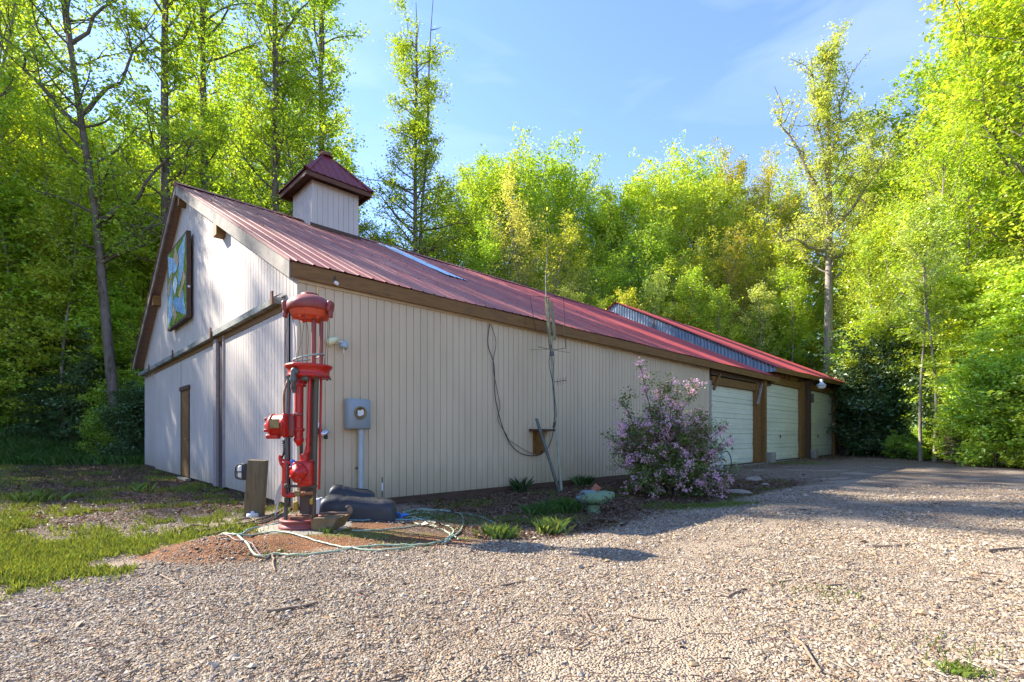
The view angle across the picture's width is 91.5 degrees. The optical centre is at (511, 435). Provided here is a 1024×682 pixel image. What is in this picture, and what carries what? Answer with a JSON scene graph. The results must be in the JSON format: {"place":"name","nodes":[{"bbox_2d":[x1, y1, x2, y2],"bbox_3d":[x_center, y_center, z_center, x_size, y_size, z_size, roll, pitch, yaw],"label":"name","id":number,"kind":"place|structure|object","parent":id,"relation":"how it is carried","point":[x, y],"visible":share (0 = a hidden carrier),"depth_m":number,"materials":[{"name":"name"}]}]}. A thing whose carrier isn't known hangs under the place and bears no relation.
{"place":"outdoors","nodes":[
{"label":"outdoors","id":0,"kind":"place"},
{"bbox_2d":[0,462,294,601],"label":"grass","id":1,"kind":"structure","parent":0,"point":[25,562],"depth_m":5.29,"materials":[{"name":"plant"}]},
{"bbox_2d":[1,0,978,338],"label":"sky","id":2,"kind":"structure","parent":0,"point":[629,74],"materials":[{"name":"blue"}]},
{"bbox_2d":[0,338,1023,681],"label":"ground","id":3,"kind":"structure","parent":0,"point":[852,472],"depth_m":3.91,"materials":[{"name":"gravel"}]},
{"bbox_2d":[0,343,44,425],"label":"shrub","id":4,"kind":"object","parent":3,"relation":"on","point":[8,411],"visible":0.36,"depth_m":20.01,"materials":[{"name":"green plant"}]},
{"bbox_2d":[0,62,59,391],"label":"sapling","id":5,"kind":"object","parent":3,"relation":"on","point":[32,154],"visible":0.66,"depth_m":20.91,"materials":[{"name":"green plant"}]},
{"bbox_2d":[0,367,73,441],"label":"shrub","id":6,"kind":"object","parent":3,"relation":"on","point":[46,415],"visible":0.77,"depth_m":20.19,"materials":[{"name":"green plant"}]},
{"bbox_2d":[0,175,83,404],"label":"understory tree","id":7,"kind":"object","parent":3,"relation":"on","point":[6,205],"visible":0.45,"depth_m":20.53,"materials":[{"name":"green plant"}]},
{"bbox_2d":[0,0,89,270],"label":"hardwood tree","id":8,"kind":"object","parent":3,"relation":"on","point":[13,12],"visible":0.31,"depth_m":22.26,"materials":[{"name":"green plant"}]},
{"bbox_2d":[0,93,100,367],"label":"sapling","id":9,"kind":"object","parent":3,"relation":"on","point":[52,156],"visible":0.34,"depth_m":21.66,"materials":[{"name":"green plant"}]},
{"bbox_2d":[20,149,116,429],"bbox_3d":[-18.670,-5.631,21.195,3.264,12.242,3.468,0,0,11],"label":"sapling","id":10,"kind":"object","parent":3,"relation":"on","point":[65,174],"visible":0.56,"depth_m":20.88,"materials":[{"name":"green plant"}]},
{"bbox_2d":[0,207,139,422],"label":"understory tree","id":11,"kind":"object","parent":3,"relation":"on","point":[50,330],"visible":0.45,"depth_m":20.39,"materials":[{"name":"green plant"}]},
{"bbox_2d":[0,407,145,465],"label":"tall grass","id":12,"kind":"structure","parent":3,"relation":"on","point":[16,448],"depth_m":19.16,"materials":[{"name":"plant"}]},
{"bbox_2d":[32,119,130,411],"bbox_3d":[-19.946,-7.660,23.203,3.930,13.941,3.699,0,0,4],"label":"sapling","id":13,"kind":"object","parent":3,"relation":"on","point":[92,147],"visible":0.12,"depth_m":23.10,"materials":[{"name":"green plant"}]},
{"bbox_2d":[22,267,146,426],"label":"understory tree","id":14,"kind":"object","parent":3,"relation":"on","point":[87,320],"visible":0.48,"depth_m":21.66,"materials":[{"name":"green plant"}]},
{"bbox_2d":[34,325,138,443],"bbox_3d":[-18.235,-2.063,21.658,3.690,5.725,4.366,0,0,17],"label":"shrub","id":15,"kind":"object","parent":3,"relation":"on","point":[77,378],"visible":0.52,"depth_m":20.71,"materials":[{"name":"green plant"}]},
{"bbox_2d":[70,397,127,455],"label":"shrub","id":16,"kind":"object","parent":3,"relation":"on","point":[93,426],"visible":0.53,"depth_m":19.98,"materials":[{"name":"green plant"}]},
{"bbox_2d":[60,195,144,328],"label":"sapling","id":17,"kind":"object","parent":3,"relation":"on","point":[89,227],"visible":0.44,"depth_m":21.34,"materials":[{"name":"green plant"}]},
{"bbox_2d":[52,191,160,374],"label":"understory tree","id":18,"kind":"object","parent":3,"relation":"on","point":[148,264],"visible":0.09,"depth_m":23.73,"materials":[{"name":"green plant"}]},
{"bbox_2d":[89,368,144,456],"bbox_3d":[-15.255,-0.833,20.007,3.493,4.763,2.952,0,0,32],"label":"shrub","id":19,"kind":"object","parent":3,"relation":"on","point":[131,405],"visible":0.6,"depth_m":19.48,"materials":[{"name":"green plant"}]},
{"bbox_2d":[0,0,236,454],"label":"forked tree","id":20,"kind":"object","parent":3,"relation":"on","point":[100,256],"visible":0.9,"depth_m":20.37,"materials":[{"name":"green plant"}]},
{"bbox_2d":[97,140,160,372],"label":"sapling","id":21,"kind":"object","parent":3,"relation":"on","point":[132,152],"visible":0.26,"depth_m":23.45,"materials":[{"name":"green plant"}]},
{"bbox_2d":[85,0,240,273],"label":"poplar tree","id":22,"kind":"object","parent":3,"relation":"on","point":[164,130],"visible":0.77,"depth_m":21.02,"materials":[{"name":"green plant"}]},
{"bbox_2d":[143,0,279,289],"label":"poplar tree","id":23,"kind":"object","parent":3,"relation":"on","point":[206,118],"visible":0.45,"depth_m":23.86,"materials":[{"name":"green plant"}]},
{"bbox_2d":[137,1,294,212],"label":"hardwood tree","id":24,"kind":"object","parent":3,"relation":"on","point":[237,71],"visible":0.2,"depth_m":29.10,"materials":[{"name":"green plant"}]},
{"bbox_2d":[234,459,268,516],"bbox_3d":[-3.499,0.744,6.699,0.386,0.835,0.204,0,0,-14],"label":"post","id":25,"kind":"object","parent":3,"relation":"on","point":[253,473],"visible":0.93,"depth_m":6.62,"materials":[{"name":"wood"}]},
{"bbox_2d":[213,0,330,215],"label":"poplar tree","id":26,"kind":"object","parent":3,"relation":"on","point":[275,128],"visible":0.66,"depth_m":26.70,"materials":[{"name":"green plant"}]},
{"bbox_2d":[192,0,377,213],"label":"hardwood tree","id":27,"kind":"object","parent":3,"relation":"on","point":[309,105],"visible":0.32,"depth_m":27.61,"materials":[{"name":"green plant"}]},
{"bbox_2d":[256,522,351,534],"bbox_3d":[-2.400,1.101,5.718,1.164,0.105,1.186,0,0,0],"label":"concrete pad","id":28,"kind":"object","parent":3,"relation":"on","point":[305,532],"visible":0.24,"depth_m":5.51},
{"bbox_2d":[264,285,334,530],"bbox_3d":[-2.410,-0.336,5.729,0.734,2.788,0.578,0,0,0],"label":"fuel pump","id":29,"kind":"object","parent":28,"relation":"on","point":[313,308],"visible":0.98,"depth_m":5.61,"materials":[{"name":"red metal"}]},
{"bbox_2d":[251,65,372,234],"bbox_3d":[-15.583,-15.768,37.286,9.474,23.924,8.236,0,0,-23],"label":"hardwood tree","id":30,"kind":"object","parent":3,"relation":"on","point":[352,142],"visible":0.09,"depth_m":37.10,"materials":[{"name":"green plant"}]},
{"bbox_2d":[278,0,374,230],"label":"poplar tree","id":31,"kind":"object","parent":3,"relation":"on","point":[323,52],"visible":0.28,"depth_m":29.77,"materials":[{"name":"green plant"}]},
{"bbox_2d":[319,494,397,521],"bbox_3d":[-1.974,0.939,6.437,0.950,0.328,0.420,1,0,-8],"label":"plastic cover","id":32,"kind":"object","parent":3,"relation":"on","point":[376,508],"visible":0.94,"depth_m":6.26,"materials":[{"name":"plastic"}]},
{"bbox_2d":[359,0,483,264],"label":"twin topped tree","id":33,"kind":"object","parent":3,"relation":"on","point":[418,131],"visible":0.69,"depth_m":33.60,"materials":[{"name":"green plant"}]},
{"bbox_2d":[398,164,496,272],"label":"hardwood tree","id":34,"kind":"object","parent":3,"relation":"on","point":[459,217],"visible":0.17,"depth_m":40.95,"materials":[{"name":"green plant"}]},
{"bbox_2d":[430,151,525,277],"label":"hardwood tree","id":35,"kind":"object","parent":3,"relation":"on","point":[472,179],"visible":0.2,"depth_m":45.20,"materials":[{"name":"green plant"}]},
{"bbox_2d":[456,208,510,279],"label":"hardwood tree","id":36,"kind":"object","parent":3,"relation":"on","point":[492,256],"visible":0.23,"depth_m":37.23,"materials":[{"name":"green plant"}]},
{"bbox_2d":[131,151,849,509],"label":"barn","id":37,"kind":"structure","parent":3,"relation":"on","point":[413,365],"depth_m":10.48,"materials":[{"name":"beige paint"}]},
{"bbox_2d":[155,361,180,474],"bbox_3d":[-9.566,-0.470,13.876,0.065,2.960,3.540,0,0,-44],"label":"sliding door","id":38,"kind":"structure","parent":37,"relation":"in","point":[167,381],"depth_m":13.71,"materials":[{"name":"paint"}]},
{"bbox_2d":[167,230,190,331],"bbox_3d":[-8.385,-3.800,12.531,0.100,2.040,2.295,0,0,-44],"label":"barn quilt","id":39,"kind":"object","parent":37,"relation":"hanging from","point":[178,284],"visible":1,"depth_m":12.24,"materials":[{"name":"paint"}]},
{"bbox_2d":[181,339,218,485],"bbox_3d":[-7.126,-0.460,11.325,0.110,2.980,3.440,0,0,-44],"label":"sliding door","id":40,"kind":"structure","parent":37,"relation":"in","point":[200,371],"depth_m":10.88,"materials":[{"name":"paint"}]},
{"bbox_2d":[222,311,288,501],"bbox_3d":[-4.520,-0.465,8.642,0.095,2.970,3.220,0,0,-44],"label":"sliding door","id":41,"kind":"structure","parent":37,"relation":"in","point":[254,359],"depth_m":8.50,"materials":[{"name":"paint"}]},
{"bbox_2d":[344,398,369,488],"bbox_3d":[-2.413,0.258,7.811,0.377,1.645,0.197,0,0,-44],"label":"meter box","id":42,"kind":"object","parent":37,"relation":"attached to","point":[356,413],"visible":0.95,"depth_m":7.79,"materials":[{"name":"grey paint"}]},
{"bbox_2d":[712,385,752,466],"bbox_3d":[8.110,-0.326,18.273,3.770,2.828,0.099,0,0,-44],"label":"garage door","id":43,"kind":"structure","parent":37,"relation":"in","point":[733,404],"depth_m":18.42,"materials":[{"name":"beige paint"}]},
{"bbox_2d":[767,384,797,460],"bbox_3d":[11.874,-0.546,21.917,4.450,3.268,0.100,0,0,-44],"label":"garage door","id":44,"kind":"structure","parent":37,"relation":"in","point":[782,403],"depth_m":21.98,"materials":[{"name":"beige paint"}]},
{"bbox_2d":[811,391,831,455],"bbox_3d":[15.918,-0.576,25.826,4.700,3.328,0.101,0,0,-44],"label":"garage door","id":45,"kind":"structure","parent":37,"relation":"in","point":[821,407],"depth_m":26.14,"materials":[{"name":"beige paint"}]},
{"bbox_2d":[451,121,570,288],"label":"hardwood tree","id":46,"kind":"object","parent":3,"relation":"on","point":[498,187],"visible":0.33,"depth_m":42.01,"materials":[{"name":"green plant"}]},
{"bbox_2d":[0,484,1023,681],"bbox_3d":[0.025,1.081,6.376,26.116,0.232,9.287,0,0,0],"label":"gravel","id":47,"kind":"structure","parent":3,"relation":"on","point":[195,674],"depth_m":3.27,"materials":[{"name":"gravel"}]},
{"bbox_2d":[0,454,1023,542],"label":"leaf litter","id":48,"kind":"object","parent":3,"relation":"on","point":[560,493],"visible":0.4,"depth_m":8.77,"materials":[{"name":"soil"}]},
{"bbox_2d":[0,477,1023,681],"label":"twig litter","id":49,"kind":"object","parent":3,"relation":"on","point":[799,670],"visible":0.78,"depth_m":2.95,"materials":[{"name":"brown plant"}]},
{"bbox_2d":[478,162,561,293],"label":"hardwood tree","id":50,"kind":"object","parent":3,"relation":"on","point":[518,216],"visible":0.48,"depth_m":37.17,"materials":[{"name":"green plant"}]},
{"bbox_2d":[530,244,569,491],"bbox_3d":[0.789,-1.487,10.462,0.820,5.302,0.329,0,0,20],"label":"antenna mast","id":51,"kind":"object","parent":3,"relation":"on","point":[551,355],"visible":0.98,"depth_m":10.40,"materials":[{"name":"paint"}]},
{"bbox_2d":[501,128,608,305],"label":"hardwood tree","id":52,"kind":"object","parent":3,"relation":"on","point":[561,184],"visible":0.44,"depth_m":44.41,"materials":[{"name":"green plant"}]},
{"bbox_2d":[522,208,592,304],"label":"hardwood tree","id":53,"kind":"object","parent":3,"relation":"on","point":[560,255],"visible":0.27,"depth_m":36.57,"materials":[{"name":"green plant"}]},
{"bbox_2d":[535,145,624,289],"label":"hardwood tree","id":54,"kind":"object","parent":3,"relation":"on","point":[586,182],"visible":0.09,"depth_m":50.99,"materials":[{"name":"green plant"}]},
{"bbox_2d":[550,216,614,306],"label":"hardwood tree","id":55,"kind":"object","parent":3,"relation":"on","point":[588,259],"visible":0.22,"depth_m":40.00,"materials":[{"name":"green plant"}]},
{"bbox_2d":[153,461,1023,681],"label":"weeds","id":56,"kind":"object","parent":3,"relation":"on","point":[668,507],"visible":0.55,"depth_m":7.00,"materials":[{"name":"green plant"}]},
{"bbox_2d":[559,199,644,298],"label":"hardwood tree","id":57,"kind":"object","parent":3,"relation":"on","point":[601,237],"visible":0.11,"depth_m":45.38,"materials":[{"name":"green plant"}]},
{"bbox_2d":[586,246,653,310],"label":"hardwood tree","id":58,"kind":"object","parent":3,"relation":"on","point":[617,280],"visible":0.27,"depth_m":37.19,"materials":[{"name":"green plant"}]},
{"bbox_2d":[567,147,685,315],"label":"hardwood tree","id":59,"kind":"object","parent":3,"relation":"on","point":[628,203],"visible":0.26,"depth_m":42.83,"materials":[{"name":"green plant"}]},
{"bbox_2d":[612,215,693,315],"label":"hardwood tree","id":60,"kind":"object","parent":3,"relation":"on","point":[648,249],"visible":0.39,"depth_m":37.97,"materials":[{"name":"green plant"}]},
{"bbox_2d":[636,266,679,318],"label":"slim tree","id":61,"kind":"object","parent":3,"relation":"on","point":[659,274],"visible":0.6,"depth_m":34.00,"materials":[{"name":"green plant"}]},
{"bbox_2d":[600,357,740,499],"bbox_3d":[3.027,-0.071,9.821,2.615,2.947,2.248,0,0,0],"label":"flowering shrub","id":62,"kind":"object","parent":3,"relation":"on","point":[660,466],"visible":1,"depth_m":9.44,"materials":[{"name":"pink plant"}]},
{"bbox_2d":[617,149,726,320],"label":"hardwood tree","id":63,"kind":"object","parent":3,"relation":"on","point":[671,193],"visible":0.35,"depth_m":43.30,"materials":[{"name":"green plant"}]},
{"bbox_2d":[622,130,760,317],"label":"hardwood tree","id":64,"kind":"object","parent":3,"relation":"on","point":[698,174],"visible":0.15,"depth_m":46.35,"materials":[{"name":"green plant"}]},
{"bbox_2d":[669,264,714,327],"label":"slim tree","id":65,"kind":"object","parent":3,"relation":"on","point":[697,282],"visible":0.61,"depth_m":34.45,"materials":[{"name":"green plant"}]},
{"bbox_2d":[667,225,744,375],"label":"hardwood tree","id":66,"kind":"object","parent":3,"relation":"on","point":[699,257],"visible":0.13,"depth_m":38.80,"materials":[{"name":"green plant"}]},
{"bbox_2d":[671,173,768,336],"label":"hardwood tree","id":67,"kind":"object","parent":3,"relation":"on","point":[711,212],"visible":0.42,"depth_m":43.12,"materials":[{"name":"green plant"}]},
{"bbox_2d":[701,284,742,339],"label":"slim tree","id":68,"kind":"object","parent":3,"relation":"on","point":[712,306],"visible":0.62,"depth_m":33.72,"materials":[{"name":"green plant"}]},
{"bbox_2d":[689,222,764,349],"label":"hardwood tree","id":69,"kind":"object","parent":3,"relation":"on","point":[728,274],"visible":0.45,"depth_m":38.03,"materials":[{"name":"green plant"}]},
{"bbox_2d":[685,136,771,322],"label":"hardwood tree","id":70,"kind":"object","parent":3,"relation":"on","point":[741,168],"visible":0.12,"depth_m":48.13,"materials":[{"name":"green plant"}]},
{"bbox_2d":[738,278,784,356],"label":"slim tree","id":71,"kind":"object","parent":3,"relation":"on","point":[757,293],"visible":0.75,"depth_m":34.09,"materials":[{"name":"green plant"}]},
{"bbox_2d":[729,205,795,348],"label":"hardwood tree","id":72,"kind":"object","parent":3,"relation":"on","point":[765,246],"visible":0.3,"depth_m":39.78,"materials":[{"name":"green plant"}]},
{"bbox_2d":[713,142,817,346],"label":"hardwood tree","id":73,"kind":"object","parent":3,"relation":"on","point":[769,182],"visible":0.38,"depth_m":44.70,"materials":[{"name":"green plant"}]},
{"bbox_2d":[739,293,821,381],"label":"understory tree","id":74,"kind":"object","parent":3,"relation":"on","point":[780,329],"visible":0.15,"depth_m":36.06,"materials":[{"name":"green plant"}]},
{"bbox_2d":[736,157,833,330],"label":"hardwood tree","id":75,"kind":"object","parent":3,"relation":"on","point":[785,189],"visible":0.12,"depth_m":48.77,"materials":[{"name":"green plant"}]},
{"bbox_2d":[753,230,818,356],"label":"slim tree","id":76,"kind":"object","parent":3,"relation":"on","point":[786,254],"visible":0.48,"depth_m":36.61,"materials":[{"name":"green plant"}]},
{"bbox_2d":[765,262,817,362],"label":"slim tree","id":77,"kind":"object","parent":3,"relation":"on","point":[792,300],"visible":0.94,"depth_m":33.99,"materials":[{"name":"green plant"}]},
{"bbox_2d":[754,186,848,344],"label":"hardwood tree","id":78,"kind":"object","parent":3,"relation":"on","point":[814,274],"visible":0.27,"depth_m":43.33,"materials":[{"name":"green plant"}]},
{"bbox_2d":[762,18,922,373],"bbox_3d":[21.576,-12.855,33.161,10.066,28.690,5.180,0,0,0],"label":"pale tree","id":79,"kind":"object","parent":3,"relation":"on","point":[822,97],"visible":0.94,"depth_m":32.81,"materials":[{"name":"green plant"}]},
{"bbox_2d":[806,146,900,332],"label":"hardwood tree","id":80,"kind":"object","parent":3,"relation":"on","point":[841,196],"visible":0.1,"depth_m":45.51,"materials":[{"name":"green plant"}]},
{"bbox_2d":[808,313,899,455],"bbox_3d":[19.645,-2.149,27.262,5.466,7.926,6.468,0,0,21],"label":"rhododendron","id":81,"kind":"object","parent":3,"relation":"on","point":[843,416],"visible":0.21,"depth_m":27.03,"materials":[{"name":"green plant"}]},
{"bbox_2d":[829,209,900,365],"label":"hardwood tree","id":82,"kind":"object","parent":3,"relation":"on","point":[847,315],"visible":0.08,"depth_m":33.35,"materials":[{"name":"green plant"}]},
{"bbox_2d":[830,311,910,452],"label":"understory tree","id":83,"kind":"object","parent":3,"relation":"on","point":[851,362],"visible":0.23,"depth_m":26.93,"materials":[{"name":"green plant"}]},
{"bbox_2d":[837,225,910,334],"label":"slim tree","id":84,"kind":"object","parent":3,"relation":"on","point":[864,246],"visible":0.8,"depth_m":28.71,"materials":[{"name":"green plant"}]},
{"bbox_2d":[825,297,928,456],"bbox_3d":[19.578,-2.705,26.181,6.791,9.215,5.740,0,0,-17],"label":"rhododendron","id":85,"kind":"object","parent":3,"relation":"on","point":[882,378],"visible":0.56,"depth_m":25.48,"materials":[{"name":"green plant"}]},
{"bbox_2d":[833,84,926,287],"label":"pale tree","id":86,"kind":"object","parent":3,"relation":"on","point":[861,148],"visible":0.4,"depth_m":39.60,"materials":[{"name":"green plant"}]},
{"bbox_2d":[831,210,930,354],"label":"hardwood tree","id":87,"kind":"object","parent":3,"relation":"on","point":[876,248],"visible":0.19,"depth_m":29.87,"materials":[{"name":"green plant"}]},
{"bbox_2d":[835,310,939,456],"bbox_3d":[19.951,-2.240,25.114,5.193,8.016,6.144,0,0,-6],"label":"rhododendron","id":88,"kind":"object","parent":3,"relation":"on","point":[889,394],"visible":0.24,"depth_m":24.83,"materials":[{"name":"green plant"}]},
{"bbox_2d":[836,130,959,321],"bbox_3d":[27.866,-10.997,33.821,8.293,19.336,8.572,0,0,6],"label":"hardwood tree","id":89,"kind":"object","parent":3,"relation":"on","point":[896,180],"visible":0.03,"depth_m":33.74,"materials":[{"name":"green plant"}]},
{"bbox_2d":[859,319,975,457],"bbox_3d":[20.174,-2.026,24.178,4.646,7.391,5.498,0,0,-24],"label":"rhododendron","id":90,"kind":"object","parent":3,"relation":"on","point":[898,381],"visible":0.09,"depth_m":24.52,"materials":[{"name":"green plant"}]},
{"bbox_2d":[878,329,963,458],"bbox_3d":[19.391,-1.336,22.335,4.100,5.912,4.851,0,0,5],"label":"rhododendron","id":91,"kind":"object","parent":3,"relation":"on","point":[914,405],"visible":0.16,"depth_m":22.89,"materials":[{"name":"green plant"}]},
{"bbox_2d":[869,268,975,437],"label":"understory tree","id":92,"kind":"object","parent":3,"relation":"on","point":[913,348],"visible":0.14,"depth_m":23.91,"materials":[{"name":"green plant"}]},
{"bbox_2d":[884,193,967,461],"bbox_3d":[17.060,-4.313,20.531,3.052,11.434,2.872,0,0,-3],"label":"slim tree","id":93,"kind":"object","parent":3,"relation":"on","point":[908,247],"visible":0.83,"depth_m":20.42,"materials":[{"name":"green plant"}]},
{"bbox_2d":[878,191,975,460],"bbox_3d":[17.392,-4.391,20.930,3.134,11.598,3.329,0,0,-35],"label":"slim tree","id":94,"kind":"object","parent":3,"relation":"on","point":[920,449],"visible":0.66,"depth_m":20.85,"materials":[{"name":"green plant"}]},
{"bbox_2d":[856,90,1017,452],"bbox_3d":[19.953,-7.358,23.674,4.930,17.325,6.403,0,0,18],"label":"slim tree","id":95,"kind":"object","parent":3,"relation":"on","point":[918,174],"visible":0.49,"depth_m":23.30,"materials":[{"name":"green plant"}]},
{"bbox_2d":[861,0,1021,312],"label":"maple tree","id":96,"kind":"object","parent":3,"relation":"on","point":[892,119],"visible":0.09,"depth_m":31.68,"materials":[{"name":"green plant"}]},
{"bbox_2d":[864,0,1023,336],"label":"hardwood tree","id":97,"kind":"object","parent":3,"relation":"on","point":[956,45],"visible":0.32,"depth_m":24.00,"materials":[{"name":"green plant"}]},
{"bbox_2d":[876,0,1023,270],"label":"hardwood tree","id":98,"kind":"object","parent":3,"relation":"on","point":[916,73],"visible":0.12,"depth_m":26.07,"materials":[{"name":"green plant"}]},
{"bbox_2d":[900,255,1023,459],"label":"understory tree","id":99,"kind":"object","parent":3,"relation":"on","point":[981,282],"visible":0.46,"depth_m":19.48,"materials":[{"name":"green plant"}]},
{"bbox_2d":[911,243,1023,416],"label":"understory tree","id":100,"kind":"object","parent":3,"relation":"on","point":[953,336],"visible":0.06,"depth_m":21.16,"materials":[{"name":"green plant"}]},
{"bbox_2d":[916,0,1023,268],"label":"hardwood tree","id":101,"kind":"object","parent":3,"relation":"on","point":[1015,6],"visible":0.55,"depth_m":22.62,"materials":[{"name":"green plant"}]},
{"bbox_2d":[920,261,1023,454],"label":"understory tree","id":102,"kind":"object","parent":3,"relation":"on","point":[1016,293],"visible":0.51,"depth_m":17.58,"materials":[{"name":"green plant"}]},
{"bbox_2d":[922,325,1023,467],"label":"bush","id":103,"kind":"object","parent":3,"relation":"on","point":[974,368],"visible":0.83,"depth_m":16.93,"materials":[{"name":"green plant"}]},
{"bbox_2d":[928,140,1021,337],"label":"slim tree","id":104,"kind":"object","parent":3,"relation":"on","point":[985,197],"visible":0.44,"depth_m":22.95,"materials":[{"name":"green plant"}]},
{"bbox_2d":[941,333,1023,467],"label":"bush","id":105,"kind":"object","parent":3,"relation":"on","point":[1015,372],"visible":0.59,"depth_m":16.36,"materials":[{"name":"green plant"}]},
{"bbox_2d":[972,347,1023,467],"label":"bush","id":106,"kind":"object","parent":3,"relation":"on","point":[1006,457],"visible":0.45,"depth_m":16.31,"materials":[{"name":"green plant"}]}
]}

